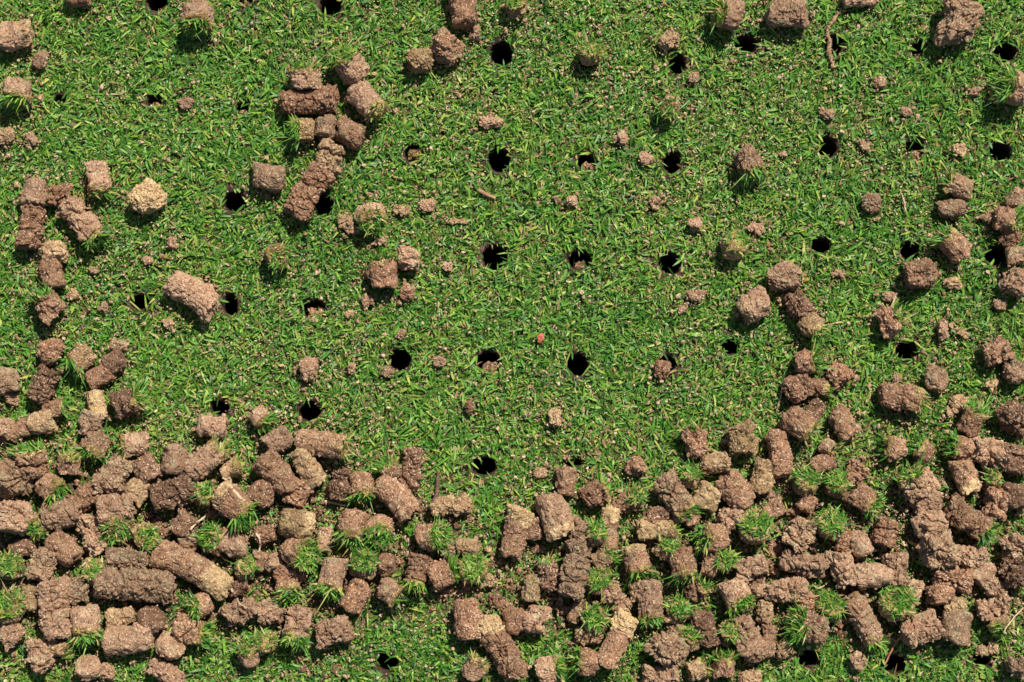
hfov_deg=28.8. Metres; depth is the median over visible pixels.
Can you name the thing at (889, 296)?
soil clod
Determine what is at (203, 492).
soil plug
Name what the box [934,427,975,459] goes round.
soil plug
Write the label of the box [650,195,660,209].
soil clod
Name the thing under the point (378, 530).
soil plug
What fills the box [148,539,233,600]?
soil plug
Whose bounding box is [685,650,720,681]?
soil plug
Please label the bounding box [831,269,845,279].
soil clod
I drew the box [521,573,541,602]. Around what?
soil plug
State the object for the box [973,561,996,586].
soil plug
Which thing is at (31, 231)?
soil plug
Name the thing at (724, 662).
soil plug
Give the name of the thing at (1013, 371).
soil plug
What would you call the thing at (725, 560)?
soil plug
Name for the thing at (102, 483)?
soil plug
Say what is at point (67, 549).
soil plug
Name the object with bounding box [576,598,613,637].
soil plug
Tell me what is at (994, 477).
soil plug
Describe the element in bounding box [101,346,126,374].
soil plug
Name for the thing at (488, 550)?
soil plugs
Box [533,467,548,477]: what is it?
soil clod
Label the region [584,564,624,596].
soil plug
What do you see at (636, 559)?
soil plug
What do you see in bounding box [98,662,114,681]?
soil plug
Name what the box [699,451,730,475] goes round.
soil plug
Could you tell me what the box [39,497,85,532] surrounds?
soil plug
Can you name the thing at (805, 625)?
soil plug
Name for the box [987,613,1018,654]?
soil plug
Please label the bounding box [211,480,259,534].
soil plug
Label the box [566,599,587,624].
soil plug
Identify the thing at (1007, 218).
soil plug
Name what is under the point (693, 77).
soil clod
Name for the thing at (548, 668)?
soil plug
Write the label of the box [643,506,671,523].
soil plug
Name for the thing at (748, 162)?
soil plug
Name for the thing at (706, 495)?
soil plug
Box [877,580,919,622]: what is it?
soil plug
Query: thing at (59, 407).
soil plug
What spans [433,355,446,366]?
soil clod
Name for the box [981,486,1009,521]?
soil plug
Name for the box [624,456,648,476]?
soil plug
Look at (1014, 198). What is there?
soil plug
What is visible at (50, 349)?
soil plug
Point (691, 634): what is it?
soil plug
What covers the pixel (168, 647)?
soil plug
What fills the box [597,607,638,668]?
soil plug
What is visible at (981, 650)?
soil clod
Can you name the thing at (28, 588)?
soil plug
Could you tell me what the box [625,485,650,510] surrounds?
soil plug
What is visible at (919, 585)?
soil plug
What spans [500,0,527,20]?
soil plug
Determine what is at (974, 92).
soil clod
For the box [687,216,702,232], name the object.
soil clod
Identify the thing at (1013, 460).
soil plug
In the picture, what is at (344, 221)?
soil clod
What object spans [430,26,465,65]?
soil plug
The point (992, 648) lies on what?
soil clod
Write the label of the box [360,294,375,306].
soil clod
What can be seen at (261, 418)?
soil plug
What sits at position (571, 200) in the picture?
soil clod
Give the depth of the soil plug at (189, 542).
1.11 m
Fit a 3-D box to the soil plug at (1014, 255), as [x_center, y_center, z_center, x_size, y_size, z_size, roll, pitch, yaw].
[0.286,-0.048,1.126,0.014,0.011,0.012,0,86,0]
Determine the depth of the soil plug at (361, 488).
1.11 m
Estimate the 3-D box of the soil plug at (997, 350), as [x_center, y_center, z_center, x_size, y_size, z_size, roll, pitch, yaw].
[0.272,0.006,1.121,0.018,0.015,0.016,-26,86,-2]
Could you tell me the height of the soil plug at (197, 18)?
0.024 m
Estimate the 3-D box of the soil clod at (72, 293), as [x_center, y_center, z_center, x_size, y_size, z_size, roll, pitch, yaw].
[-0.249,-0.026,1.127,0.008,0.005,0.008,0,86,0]
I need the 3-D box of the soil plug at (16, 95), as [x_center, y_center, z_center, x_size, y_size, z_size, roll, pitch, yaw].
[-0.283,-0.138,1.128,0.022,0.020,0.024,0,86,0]
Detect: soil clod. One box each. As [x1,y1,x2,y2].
[0,126,14,145]
[4,391,18,405]
[25,131,37,145]
[31,50,49,70]
[66,288,79,300]
[88,266,99,274]
[97,301,107,311]
[109,339,127,350]
[141,255,153,264]
[161,317,174,330]
[166,236,178,248]
[176,94,194,109]
[298,356,318,381]
[337,213,354,229]
[344,225,359,235]
[344,309,354,317]
[346,362,355,374]
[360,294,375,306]
[371,236,388,246]
[380,366,393,376]
[392,204,410,216]
[396,329,405,339]
[399,281,415,300]
[417,197,436,211]
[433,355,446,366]
[442,261,452,270]
[445,216,467,224]
[465,399,474,415]
[469,24,480,40]
[478,115,503,128]
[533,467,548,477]
[547,408,562,427]
[552,196,560,202]
[564,195,577,208]
[617,129,629,144]
[638,151,653,165]
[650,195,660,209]
[653,359,671,379]
[678,305,687,314]
[685,289,705,303]
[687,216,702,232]
[688,72,698,82]
[746,221,764,235]
[778,150,787,157]
[818,107,834,119]
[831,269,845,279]
[849,650,866,671]
[856,140,870,150]
[860,192,882,214]
[874,76,886,88]
[882,291,898,302]
[892,373,901,383]
[900,105,912,116]
[937,318,949,340]
[943,276,962,289]
[946,406,955,416]
[949,394,969,413]
[951,143,966,157]
[956,328,969,338]
[968,86,981,97]
[975,644,988,656]
[985,378,999,392]
[987,641,999,653]
[992,298,1006,310]
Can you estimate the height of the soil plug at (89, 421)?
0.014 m
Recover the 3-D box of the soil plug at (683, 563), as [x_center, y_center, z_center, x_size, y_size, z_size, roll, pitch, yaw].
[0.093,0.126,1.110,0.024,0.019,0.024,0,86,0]
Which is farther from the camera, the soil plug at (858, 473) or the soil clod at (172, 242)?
the soil clod at (172, 242)
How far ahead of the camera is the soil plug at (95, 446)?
1.11 m
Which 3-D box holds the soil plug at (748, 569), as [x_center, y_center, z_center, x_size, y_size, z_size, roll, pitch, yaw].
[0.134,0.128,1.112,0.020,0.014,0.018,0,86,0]
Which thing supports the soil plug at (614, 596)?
on the ground at (362, 624)
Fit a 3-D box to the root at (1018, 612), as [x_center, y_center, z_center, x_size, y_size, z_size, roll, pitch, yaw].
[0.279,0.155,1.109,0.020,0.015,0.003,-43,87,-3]
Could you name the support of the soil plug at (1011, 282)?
on the ground at (362, 624)
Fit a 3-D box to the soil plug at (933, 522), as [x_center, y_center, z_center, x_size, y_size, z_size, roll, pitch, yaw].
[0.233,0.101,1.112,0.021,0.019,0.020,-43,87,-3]
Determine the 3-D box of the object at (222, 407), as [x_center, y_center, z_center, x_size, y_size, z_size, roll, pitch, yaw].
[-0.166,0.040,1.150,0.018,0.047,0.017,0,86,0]
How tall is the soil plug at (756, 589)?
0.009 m
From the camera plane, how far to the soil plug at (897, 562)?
1.11 m
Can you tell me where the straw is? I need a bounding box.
[901,193,906,214]
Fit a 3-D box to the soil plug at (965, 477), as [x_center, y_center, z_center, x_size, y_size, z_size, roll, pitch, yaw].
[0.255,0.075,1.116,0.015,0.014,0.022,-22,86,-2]
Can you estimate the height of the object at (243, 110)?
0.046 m
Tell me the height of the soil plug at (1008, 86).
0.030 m
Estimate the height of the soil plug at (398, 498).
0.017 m
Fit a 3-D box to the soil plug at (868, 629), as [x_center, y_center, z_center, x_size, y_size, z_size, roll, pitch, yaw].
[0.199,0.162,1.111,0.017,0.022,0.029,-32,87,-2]
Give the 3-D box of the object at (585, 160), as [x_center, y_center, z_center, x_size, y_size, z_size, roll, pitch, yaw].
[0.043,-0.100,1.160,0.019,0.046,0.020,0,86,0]
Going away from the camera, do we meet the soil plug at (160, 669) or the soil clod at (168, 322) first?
the soil plug at (160, 669)
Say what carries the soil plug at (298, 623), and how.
on the ground at (362, 624)
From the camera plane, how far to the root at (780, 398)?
1.12 m
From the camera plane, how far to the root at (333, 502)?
1.12 m
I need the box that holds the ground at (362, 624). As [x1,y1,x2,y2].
[0,0,1023,681]
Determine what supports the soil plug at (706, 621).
on the ground at (362, 624)
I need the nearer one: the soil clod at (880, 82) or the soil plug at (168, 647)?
the soil plug at (168, 647)
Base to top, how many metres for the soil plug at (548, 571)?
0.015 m
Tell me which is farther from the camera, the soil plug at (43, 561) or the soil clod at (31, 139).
the soil clod at (31, 139)
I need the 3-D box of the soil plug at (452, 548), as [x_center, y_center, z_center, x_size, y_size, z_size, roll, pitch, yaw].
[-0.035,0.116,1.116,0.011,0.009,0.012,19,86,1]
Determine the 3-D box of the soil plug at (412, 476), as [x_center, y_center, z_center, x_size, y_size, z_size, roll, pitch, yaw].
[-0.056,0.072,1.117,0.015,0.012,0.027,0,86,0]
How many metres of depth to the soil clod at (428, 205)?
1.13 m
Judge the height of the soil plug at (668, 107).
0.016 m
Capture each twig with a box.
[431,471,439,502]
[477,188,495,199]
[885,623,913,664]
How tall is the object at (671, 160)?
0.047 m
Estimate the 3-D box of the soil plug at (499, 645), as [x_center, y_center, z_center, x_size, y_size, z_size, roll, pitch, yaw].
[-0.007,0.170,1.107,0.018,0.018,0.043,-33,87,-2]
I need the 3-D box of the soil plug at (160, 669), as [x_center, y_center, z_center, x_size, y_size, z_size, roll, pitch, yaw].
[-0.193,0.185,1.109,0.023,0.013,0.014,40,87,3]
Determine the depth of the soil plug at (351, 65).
1.12 m
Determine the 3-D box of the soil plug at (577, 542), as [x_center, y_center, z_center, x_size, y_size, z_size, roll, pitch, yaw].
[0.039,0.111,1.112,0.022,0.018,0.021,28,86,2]
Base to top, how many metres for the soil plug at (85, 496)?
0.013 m
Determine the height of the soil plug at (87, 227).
0.021 m
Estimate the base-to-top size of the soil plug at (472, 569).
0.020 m
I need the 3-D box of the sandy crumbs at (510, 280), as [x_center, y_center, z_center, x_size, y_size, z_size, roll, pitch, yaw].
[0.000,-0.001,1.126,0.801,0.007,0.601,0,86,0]
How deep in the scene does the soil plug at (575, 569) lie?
1.10 m
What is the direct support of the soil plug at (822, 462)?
on the ground at (362, 624)
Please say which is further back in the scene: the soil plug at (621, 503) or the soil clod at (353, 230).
the soil clod at (353, 230)
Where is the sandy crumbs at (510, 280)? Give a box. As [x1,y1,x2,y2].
[0,0,1022,681]
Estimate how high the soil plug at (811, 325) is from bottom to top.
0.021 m
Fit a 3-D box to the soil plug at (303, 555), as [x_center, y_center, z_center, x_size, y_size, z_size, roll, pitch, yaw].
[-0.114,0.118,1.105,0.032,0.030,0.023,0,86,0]
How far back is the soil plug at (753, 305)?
1.11 m
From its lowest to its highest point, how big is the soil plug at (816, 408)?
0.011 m
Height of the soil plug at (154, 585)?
0.021 m
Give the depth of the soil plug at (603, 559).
1.11 m
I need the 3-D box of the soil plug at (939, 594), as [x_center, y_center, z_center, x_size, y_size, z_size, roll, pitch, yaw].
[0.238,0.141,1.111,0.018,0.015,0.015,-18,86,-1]
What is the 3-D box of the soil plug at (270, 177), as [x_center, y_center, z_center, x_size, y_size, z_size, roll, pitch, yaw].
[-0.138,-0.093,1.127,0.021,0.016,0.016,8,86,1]
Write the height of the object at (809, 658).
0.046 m
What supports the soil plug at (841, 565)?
on the ground at (362, 624)
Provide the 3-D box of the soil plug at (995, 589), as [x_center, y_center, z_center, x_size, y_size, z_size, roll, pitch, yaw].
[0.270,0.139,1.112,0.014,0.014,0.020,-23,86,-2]
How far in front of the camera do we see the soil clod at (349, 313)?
1.13 m
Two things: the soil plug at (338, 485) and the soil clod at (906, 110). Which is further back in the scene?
the soil clod at (906, 110)
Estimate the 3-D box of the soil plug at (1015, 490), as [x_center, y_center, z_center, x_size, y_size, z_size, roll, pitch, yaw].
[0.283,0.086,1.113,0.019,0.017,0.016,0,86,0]
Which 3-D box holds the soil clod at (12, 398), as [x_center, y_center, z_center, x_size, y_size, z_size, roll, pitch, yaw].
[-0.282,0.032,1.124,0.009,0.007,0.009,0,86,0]
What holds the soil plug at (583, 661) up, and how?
on the ground at (362, 624)
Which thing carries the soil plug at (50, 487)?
on the ground at (362, 624)
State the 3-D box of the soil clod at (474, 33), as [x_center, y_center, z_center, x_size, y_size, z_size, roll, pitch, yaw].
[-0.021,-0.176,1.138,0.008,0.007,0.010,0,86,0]
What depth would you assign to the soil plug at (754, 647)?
1.10 m
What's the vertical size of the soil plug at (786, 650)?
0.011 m
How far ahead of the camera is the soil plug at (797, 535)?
1.11 m
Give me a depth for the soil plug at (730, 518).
1.11 m
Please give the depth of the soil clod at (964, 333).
1.12 m
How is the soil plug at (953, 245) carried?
on the ground at (362, 624)
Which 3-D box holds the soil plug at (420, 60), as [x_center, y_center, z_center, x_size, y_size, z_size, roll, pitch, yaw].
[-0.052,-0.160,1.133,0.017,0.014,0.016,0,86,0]
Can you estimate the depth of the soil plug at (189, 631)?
1.10 m
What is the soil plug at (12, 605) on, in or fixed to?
on the ground at (362, 624)
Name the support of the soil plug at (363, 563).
on the ground at (362, 624)
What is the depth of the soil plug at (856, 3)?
1.14 m
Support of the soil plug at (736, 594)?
on the ground at (362, 624)
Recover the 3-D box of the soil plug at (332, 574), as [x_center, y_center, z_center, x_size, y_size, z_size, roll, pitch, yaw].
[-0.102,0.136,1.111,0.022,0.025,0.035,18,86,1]
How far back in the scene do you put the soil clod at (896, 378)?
1.12 m
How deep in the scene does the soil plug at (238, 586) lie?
1.11 m
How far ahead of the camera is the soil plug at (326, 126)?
1.12 m
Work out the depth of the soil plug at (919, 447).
1.11 m
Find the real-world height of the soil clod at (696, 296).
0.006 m
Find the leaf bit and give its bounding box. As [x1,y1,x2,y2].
[537,333,543,342]
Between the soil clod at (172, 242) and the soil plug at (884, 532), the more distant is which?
the soil clod at (172, 242)
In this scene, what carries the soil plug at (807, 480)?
on the ground at (362, 624)
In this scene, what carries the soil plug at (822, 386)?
on the ground at (362, 624)
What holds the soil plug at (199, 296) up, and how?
on the ground at (362, 624)
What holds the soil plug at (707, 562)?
on the ground at (362, 624)
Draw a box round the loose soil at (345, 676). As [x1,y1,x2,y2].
[0,439,1023,681]
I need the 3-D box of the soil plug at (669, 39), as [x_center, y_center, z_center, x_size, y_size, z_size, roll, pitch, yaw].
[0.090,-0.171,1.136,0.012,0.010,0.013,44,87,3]
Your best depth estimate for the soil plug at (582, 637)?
1.11 m
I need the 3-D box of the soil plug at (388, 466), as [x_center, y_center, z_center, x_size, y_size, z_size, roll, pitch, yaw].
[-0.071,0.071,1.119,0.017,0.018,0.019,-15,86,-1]
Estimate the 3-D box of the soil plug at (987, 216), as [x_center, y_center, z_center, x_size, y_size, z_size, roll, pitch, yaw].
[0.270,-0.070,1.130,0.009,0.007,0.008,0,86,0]
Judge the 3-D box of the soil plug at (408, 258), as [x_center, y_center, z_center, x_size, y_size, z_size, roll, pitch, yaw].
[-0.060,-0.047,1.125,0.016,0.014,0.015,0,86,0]
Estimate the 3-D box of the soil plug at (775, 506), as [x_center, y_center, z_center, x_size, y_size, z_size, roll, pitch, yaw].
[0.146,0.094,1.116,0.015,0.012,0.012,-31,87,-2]
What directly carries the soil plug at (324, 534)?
on the ground at (362, 624)
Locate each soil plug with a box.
[0,19,34,52]
[0,76,32,119]
[0,366,20,395]
[0,417,14,435]
[0,457,33,498]
[0,497,33,535]
[0,548,34,580]
[0,580,25,625]
[0,622,25,651]
[4,417,41,442]
[4,436,49,482]
[7,537,36,556]
[15,203,45,250]
[18,177,47,206]
[21,278,66,325]
[21,580,38,612]
[23,638,55,674]
[24,546,57,581]
[26,409,57,433]
[27,363,60,403]
[27,512,51,541]
[35,472,73,509]
[35,574,72,641]
[37,338,66,366]
[38,239,69,262]
[38,255,65,289]
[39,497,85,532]
[41,395,79,420]
[44,530,83,567]
[46,182,72,205]
[46,342,96,389]
[47,639,81,663]
[55,195,116,253]
[56,441,83,475]
[60,602,103,661]
[66,0,91,7]
[67,574,91,605]
[68,481,99,511]
[73,431,109,466]
[74,654,102,680]
[75,513,109,557]
[76,554,105,585]
[78,409,107,437]
[84,160,126,201]
[84,362,116,389]
[86,389,107,417]
[91,472,128,495]
[92,565,176,604]
[95,492,137,528]
[95,514,134,546]
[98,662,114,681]
[99,453,132,480]
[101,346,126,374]
[101,622,158,656]
[103,545,150,569]
[104,605,135,626]
[108,378,154,419]
[113,431,150,459]
[124,477,151,507]
[128,178,167,214]
[130,522,168,554]
[131,451,163,483]
[136,603,166,633]
[146,654,185,681]
[147,472,195,512]
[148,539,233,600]
[155,630,185,660]
[161,442,190,476]
[162,270,220,322]
[167,507,198,537]
[171,612,217,650]
[173,589,213,621]
[175,0,220,41]
[177,532,197,551]
[182,434,233,482]
[186,516,224,556]
[191,478,214,506]
[196,413,229,439]
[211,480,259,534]
[218,526,248,557]
[219,451,250,479]
[220,597,256,626]
[224,554,263,580]
[225,630,259,667]
[229,578,249,596]
[242,625,281,655]
[246,479,275,507]
[247,405,281,434]
[251,448,299,495]
[251,524,277,545]
[252,161,285,192]
[252,549,268,571]
[256,597,287,625]
[260,425,292,453]
[262,240,296,274]
[264,552,282,571]
[270,576,306,608]
[273,563,307,582]
[274,113,314,151]
[277,508,315,538]
[277,604,313,656]
[279,83,339,115]
[279,537,332,574]
[282,479,313,509]
[283,56,322,90]
[283,163,337,221]
[289,448,326,489]
[294,428,360,462]
[306,556,349,612]
[312,138,345,174]
[314,114,336,139]
[314,614,354,649]
[316,526,333,552]
[325,38,369,84]
[325,466,350,501]
[327,507,369,553]
[335,116,366,150]
[337,578,372,613]
[340,470,377,512]
[344,80,392,125]
[347,545,381,579]
[354,202,390,239]
[354,241,400,288]
[360,514,395,552]
[371,449,401,477]
[373,474,419,523]
[376,576,411,609]
[377,553,396,576]
[394,245,420,270]
[394,551,432,595]
[398,445,425,491]
[405,47,433,73]
[414,516,454,554]
[427,549,463,591]
[428,494,457,516]
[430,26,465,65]
[440,538,456,557]
[448,0,477,29]
[453,492,472,515]
[453,597,482,640]
[455,537,479,555]
[456,552,495,587]
[461,643,493,681]
[473,613,527,681]
[477,573,497,588]
[499,503,534,560]
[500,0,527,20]
[500,606,525,635]
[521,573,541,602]
[523,603,552,633]
[526,517,543,541]
[534,653,571,681]
[535,492,574,542]
[536,550,562,591]
[555,466,577,496]
[556,552,591,601]
[562,515,596,558]
[562,645,600,679]
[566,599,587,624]
[574,626,603,645]
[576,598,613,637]
[578,31,606,65]
[578,468,615,508]
[584,514,609,545]
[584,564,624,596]
[590,540,626,571]
[597,505,619,552]
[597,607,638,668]
[601,580,631,613]
[610,485,643,514]
[621,543,663,592]
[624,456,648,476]
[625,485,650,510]
[628,579,640,601]
[635,578,666,628]
[636,516,683,542]
[642,664,679,681]
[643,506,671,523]
[643,630,689,671]
[651,530,681,560]
[653,94,680,120]
[653,468,705,521]
[657,25,679,53]
[659,546,701,587]
[661,591,698,624]
[666,623,685,636]
[671,510,700,527]
[676,418,707,459]
[676,457,711,488]
[676,622,706,651]
[682,521,730,558]
[684,569,720,603]
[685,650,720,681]
[689,609,721,647]
[692,480,720,512]
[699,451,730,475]
[699,551,717,576]
[703,644,743,678]
[707,0,745,34]
[707,545,744,573]
[714,506,744,533]
[714,617,753,646]
[715,469,755,510]
[716,576,760,618]
[719,227,757,260]
[724,418,758,456]
[730,614,767,662]
[733,143,776,201]
[734,554,768,583]
[735,285,770,324]
[737,503,776,544]
[737,669,761,681]
[749,456,775,494]
[750,582,767,596]
[754,598,773,624]
[761,496,786,520]
[761,622,777,657]
[763,575,808,603]
[764,428,793,478]
[765,0,809,28]
[766,259,800,291]
[774,592,830,645]
[776,638,795,660]
[777,404,823,447]
[777,548,828,578]
[779,515,817,553]
[781,373,814,403]
[783,289,815,319]
[791,456,826,496]
[793,591,818,611]
[794,337,834,375]
[795,494,817,513]
[796,312,840,347]
[802,503,863,540]
[805,398,825,420]
[807,454,836,474]
[811,377,841,404]
[814,588,849,624]
[817,438,848,461]
[822,468,854,498]
[824,550,855,589]
[825,361,854,391]
[828,403,862,440]
[834,527,852,551]
[842,0,878,8]
[842,481,885,519]
[843,590,870,621]
[845,458,869,488]
[846,609,891,654]
[849,530,873,557]
[853,562,893,590]
[870,516,898,549]
[873,297,919,338]
[875,431,907,462]
[877,382,934,427]
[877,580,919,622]
[881,551,910,586]
[890,451,931,503]
[899,608,945,648]
[903,257,938,288]
[904,425,934,463]
[906,578,924,600]
[909,489,941,515]
[910,509,949,537]
[915,221,972,263]
[915,529,962,569]
[924,365,949,392]
[924,466,940,490]
[924,581,955,605]
[931,564,973,594]
[932,0,984,45]
[932,161,973,200]
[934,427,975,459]
[936,198,966,218]
[941,609,972,645]
[942,492,1006,546]
[944,595,967,611]
[948,457,981,495]
[956,394,995,436]
[960,544,989,568]
[969,435,1005,471]
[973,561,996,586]
[974,597,1006,621]
[979,62,1023,107]
[979,336,1015,366]
[980,209,993,223]
[980,466,1004,489]
[980,574,1011,603]
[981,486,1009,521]
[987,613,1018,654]
[992,200,1023,232]
[994,400,1023,435]
[996,557,1023,589]
[998,229,1021,247]
[998,266,1023,300]
[998,532,1023,559]
[999,442,1023,476]
[1002,358,1023,384]
[1002,481,1023,508]
[1003,655,1023,676]
[1004,187,1023,208]
[1005,246,1023,266]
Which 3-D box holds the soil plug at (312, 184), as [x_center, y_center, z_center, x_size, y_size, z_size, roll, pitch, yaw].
[-0.114,-0.084,1.126,0.020,0.016,0.035,36,87,2]
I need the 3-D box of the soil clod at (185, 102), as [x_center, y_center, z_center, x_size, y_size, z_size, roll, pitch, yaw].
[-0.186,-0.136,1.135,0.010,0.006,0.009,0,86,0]
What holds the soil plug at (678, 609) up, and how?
on the ground at (362, 624)
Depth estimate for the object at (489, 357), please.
1.13 m
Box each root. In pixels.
[190,513,207,530]
[214,470,260,506]
[230,588,244,606]
[255,533,260,552]
[324,500,345,506]
[776,383,782,411]
[1004,607,1023,633]
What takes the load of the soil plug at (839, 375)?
on the ground at (362, 624)
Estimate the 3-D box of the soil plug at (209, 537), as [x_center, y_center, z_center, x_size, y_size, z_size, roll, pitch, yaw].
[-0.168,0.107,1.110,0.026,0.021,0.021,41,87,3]
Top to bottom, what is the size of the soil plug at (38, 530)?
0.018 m
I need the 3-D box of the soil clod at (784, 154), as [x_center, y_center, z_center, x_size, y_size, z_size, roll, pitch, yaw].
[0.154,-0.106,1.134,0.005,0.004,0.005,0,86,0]
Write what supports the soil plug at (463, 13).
on the ground at (362, 624)
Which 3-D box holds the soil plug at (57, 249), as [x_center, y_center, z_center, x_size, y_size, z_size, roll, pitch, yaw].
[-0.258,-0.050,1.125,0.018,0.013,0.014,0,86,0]
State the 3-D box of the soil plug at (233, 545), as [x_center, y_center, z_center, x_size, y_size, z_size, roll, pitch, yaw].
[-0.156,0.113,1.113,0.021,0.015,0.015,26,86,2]
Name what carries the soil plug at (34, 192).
on the ground at (362, 624)
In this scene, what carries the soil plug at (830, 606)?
on the ground at (362, 624)
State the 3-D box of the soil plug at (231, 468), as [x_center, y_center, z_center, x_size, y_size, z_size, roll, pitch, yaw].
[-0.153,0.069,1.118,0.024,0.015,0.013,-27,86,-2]
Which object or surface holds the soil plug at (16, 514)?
on the ground at (362, 624)
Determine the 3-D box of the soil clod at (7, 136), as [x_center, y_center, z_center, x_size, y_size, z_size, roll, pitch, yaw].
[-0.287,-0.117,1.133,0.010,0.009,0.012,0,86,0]
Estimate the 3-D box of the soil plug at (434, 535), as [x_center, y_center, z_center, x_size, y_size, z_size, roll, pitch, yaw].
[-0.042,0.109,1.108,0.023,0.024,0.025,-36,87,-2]
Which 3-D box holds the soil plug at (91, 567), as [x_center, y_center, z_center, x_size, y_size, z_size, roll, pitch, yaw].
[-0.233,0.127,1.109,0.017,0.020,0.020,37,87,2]
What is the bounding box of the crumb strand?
[825,8,841,68]
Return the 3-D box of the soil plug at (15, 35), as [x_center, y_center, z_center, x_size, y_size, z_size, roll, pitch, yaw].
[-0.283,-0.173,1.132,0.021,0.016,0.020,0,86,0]
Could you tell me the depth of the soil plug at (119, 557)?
1.11 m
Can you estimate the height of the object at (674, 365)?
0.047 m
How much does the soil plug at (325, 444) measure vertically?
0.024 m
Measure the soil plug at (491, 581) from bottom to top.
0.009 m
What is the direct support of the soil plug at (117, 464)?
on the ground at (362, 624)
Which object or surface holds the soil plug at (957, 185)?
on the ground at (362, 624)
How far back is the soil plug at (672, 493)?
1.11 m
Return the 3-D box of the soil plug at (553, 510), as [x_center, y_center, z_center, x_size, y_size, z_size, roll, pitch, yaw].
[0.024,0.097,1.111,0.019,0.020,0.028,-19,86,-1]
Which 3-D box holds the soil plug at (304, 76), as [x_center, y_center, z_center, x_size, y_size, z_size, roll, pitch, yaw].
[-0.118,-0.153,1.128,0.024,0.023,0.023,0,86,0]
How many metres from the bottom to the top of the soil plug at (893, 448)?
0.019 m
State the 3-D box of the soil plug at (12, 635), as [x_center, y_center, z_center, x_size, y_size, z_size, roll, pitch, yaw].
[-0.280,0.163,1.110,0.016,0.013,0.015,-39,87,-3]
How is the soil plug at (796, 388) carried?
on the ground at (362, 624)
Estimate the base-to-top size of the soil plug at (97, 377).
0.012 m
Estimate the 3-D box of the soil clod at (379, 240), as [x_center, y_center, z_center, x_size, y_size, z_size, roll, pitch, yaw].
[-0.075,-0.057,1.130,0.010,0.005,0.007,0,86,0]
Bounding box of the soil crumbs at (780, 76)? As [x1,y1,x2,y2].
[0,0,1023,681]
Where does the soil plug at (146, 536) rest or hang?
on the ground at (362, 624)

